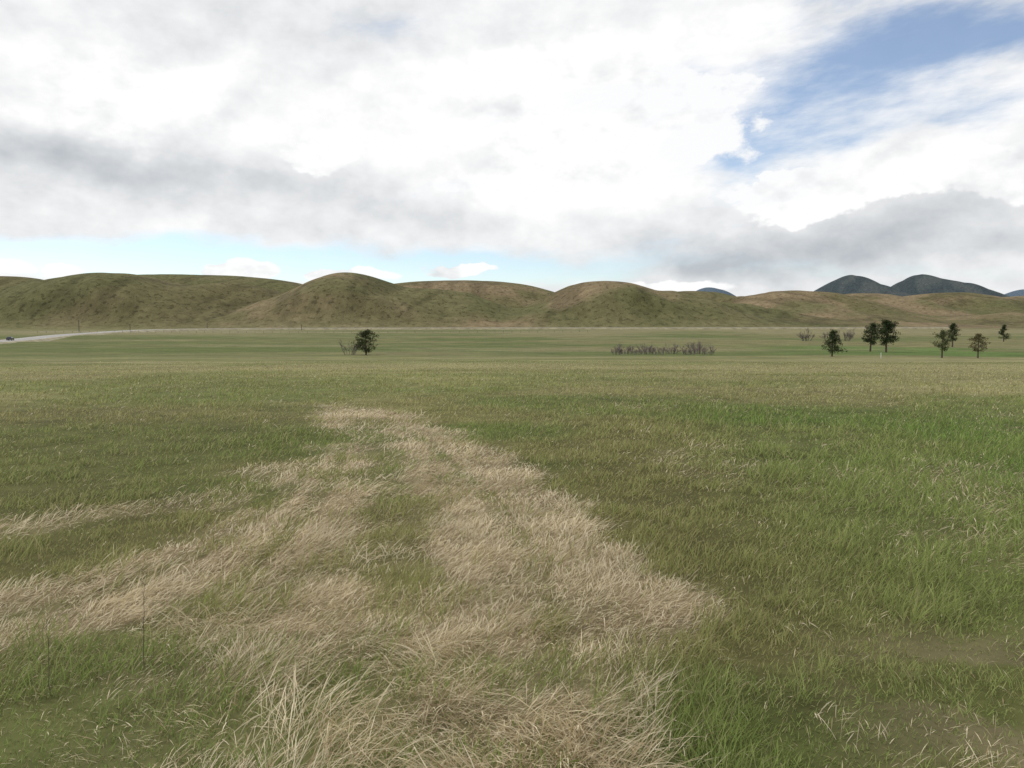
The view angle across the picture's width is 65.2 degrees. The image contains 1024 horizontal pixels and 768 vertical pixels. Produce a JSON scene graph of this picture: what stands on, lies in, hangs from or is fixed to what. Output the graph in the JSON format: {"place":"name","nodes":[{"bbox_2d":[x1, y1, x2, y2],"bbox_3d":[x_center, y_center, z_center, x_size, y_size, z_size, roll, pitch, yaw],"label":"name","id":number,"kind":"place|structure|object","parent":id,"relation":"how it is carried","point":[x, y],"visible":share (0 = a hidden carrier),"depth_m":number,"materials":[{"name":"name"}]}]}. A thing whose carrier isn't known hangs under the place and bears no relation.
{"place":"outdoors","nodes":[
{"label":"outdoors","id":0,"kind":"place"},
{"bbox_2d":[0,327,955,343],"bbox_3d":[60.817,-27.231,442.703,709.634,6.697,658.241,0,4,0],"label":"road","id":1,"kind":"structure","parent":0,"point":[42,338],"depth_m":718.71,"materials":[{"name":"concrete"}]},
{"bbox_2d":[0,272,1023,767],"bbox_3d":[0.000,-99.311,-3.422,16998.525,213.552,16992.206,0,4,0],"label":"ground","id":2,"kind":"structure","parent":0,"point":[64,304],"depth_m":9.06,"materials":[{"name":"green plant"}]},
{"bbox_2d":[45,623,50,694],"bbox_3d":[-2.118,1.262,3.660,0.016,0.378,0.047,-4,6,-43],"label":"dry weed","id":3,"kind":"object","parent":2,"relation":"on","point":[48,659],"visible":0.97,"depth_m":3.67,"materials":[{"name":"brown plant"}]},
{"bbox_2d":[141,569,146,670],"bbox_3d":[-1.798,1.161,3.912,0.032,0.541,0.060,-4,6,-43],"label":"dry weed","id":4,"kind":"object","parent":2,"relation":"on","point":[143,624],"visible":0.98,"depth_m":3.93,"materials":[{"name":"brown plant"}]},
{"bbox_2d":[337,341,359,354],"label":"bare shrub","id":5,"kind":"object","parent":2,"relation":"on","point":[352,349],"visible":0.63,"depth_m":167.74,"materials":[{"name":"plant"}]},
{"bbox_2d":[351,329,379,354],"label":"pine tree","id":6,"kind":"object","parent":2,"relation":"on","point":[365,335],"visible":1,"depth_m":165.45,"materials":[{"name":"green plant"}]},
{"bbox_2d":[611,347,624,354],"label":"bare shrub","id":7,"kind":"object","parent":2,"relation":"on","point":[615,351],"visible":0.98,"depth_m":171.78,"materials":[{"name":"plant"}]},
{"bbox_2d":[617,344,635,353],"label":"bare shrub","id":8,"kind":"object","parent":2,"relation":"on","point":[627,348],"visible":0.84,"depth_m":177.84,"materials":[{"name":"plant"}]},
{"bbox_2d":[629,346,648,354],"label":"bare shrub","id":9,"kind":"object","parent":2,"relation":"on","point":[639,351],"visible":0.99,"depth_m":172.16,"materials":[{"name":"plant"}]},
{"bbox_2d":[633,342,655,353],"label":"bare shrub","id":10,"kind":"object","parent":2,"relation":"on","point":[649,348],"visible":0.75,"depth_m":177.89,"materials":[{"name":"plant"}]},
{"bbox_2d":[650,346,665,354],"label":"bare shrub","id":11,"kind":"object","parent":2,"relation":"on","point":[663,351],"visible":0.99,"depth_m":171.86,"materials":[{"name":"plant"}]},
{"bbox_2d":[660,342,680,353],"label":"bare shrub","id":12,"kind":"object","parent":2,"relation":"on","point":[674,348],"visible":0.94,"depth_m":177.99,"materials":[{"name":"plant"}]},
{"bbox_2d":[678,345,699,354],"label":"bare shrub","id":13,"kind":"object","parent":2,"relation":"on","point":[685,351],"visible":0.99,"depth_m":171.98,"materials":[{"name":"plant"}]},
{"bbox_2d":[684,341,713,353],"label":"bare shrub","id":14,"kind":"object","parent":2,"relation":"on","point":[692,345],"visible":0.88,"depth_m":177.95,"materials":[{"name":"plant"}]},
{"bbox_2d":[702,345,716,354],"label":"bare shrub","id":15,"kind":"object","parent":2,"relation":"on","point":[708,352],"visible":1,"depth_m":171.29,"materials":[{"name":"plant"}]},
{"bbox_2d":[796,328,814,340],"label":"bare tree","id":16,"kind":"object","parent":2,"relation":"on","point":[802,336],"visible":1,"depth_m":329.49,"materials":[{"name":"plant"}]},
{"bbox_2d":[821,329,845,355],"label":"pine tree","id":17,"kind":"object","parent":2,"relation":"on","point":[831,340],"visible":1,"depth_m":139.43,"materials":[{"name":"green plant"}]},
{"bbox_2d":[836,328,855,340],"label":"bare tree","id":18,"kind":"object","parent":2,"relation":"on","point":[849,334],"visible":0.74,"depth_m":328.71,"materials":[{"name":"plant"}]},
{"bbox_2d":[861,322,879,351],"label":"pine tree","id":19,"kind":"object","parent":2,"relation":"on","point":[871,340],"visible":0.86,"depth_m":204.35,"materials":[{"name":"green plant"}]},
{"bbox_2d":[871,319,900,351],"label":"pine tree","id":20,"kind":"object","parent":2,"relation":"on","point":[887,325],"visible":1,"depth_m":194.22,"materials":[{"name":"green plant"}]},
{"bbox_2d":[930,329,952,357],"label":"pine tree","id":21,"kind":"object","parent":2,"relation":"on","point":[942,334],"visible":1,"depth_m":127.57,"materials":[{"name":"green plant"}]},
{"bbox_2d":[945,322,960,346],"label":"pine tree","id":22,"kind":"object","parent":2,"relation":"on","point":[953,326],"visible":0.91,"depth_m":249.36,"materials":[{"name":"green plant"}]},
{"bbox_2d":[967,332,990,357],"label":"pine tree","id":23,"kind":"object","parent":2,"relation":"on","point":[978,341],"visible":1,"depth_m":127.85,"materials":[{"name":"green plant"}]},
{"bbox_2d":[998,324,1009,341],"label":"pine tree","id":24,"kind":"object","parent":2,"relation":"on","point":[1004,336],"visible":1,"depth_m":319.24,"materials":[{"name":"green plant"}]},
{"bbox_2d":[0,372,1023,767],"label":"straw grass","id":25,"kind":"structure","parent":0,"point":[554,522],"depth_m":4.77,"materials":[{"name":"beige plant"}]},
{"bbox_2d":[0,0,1023,295],"label":"sky","id":26,"kind":"structure","parent":0,"point":[736,147],"materials":[{"name":"white"}]}
]}

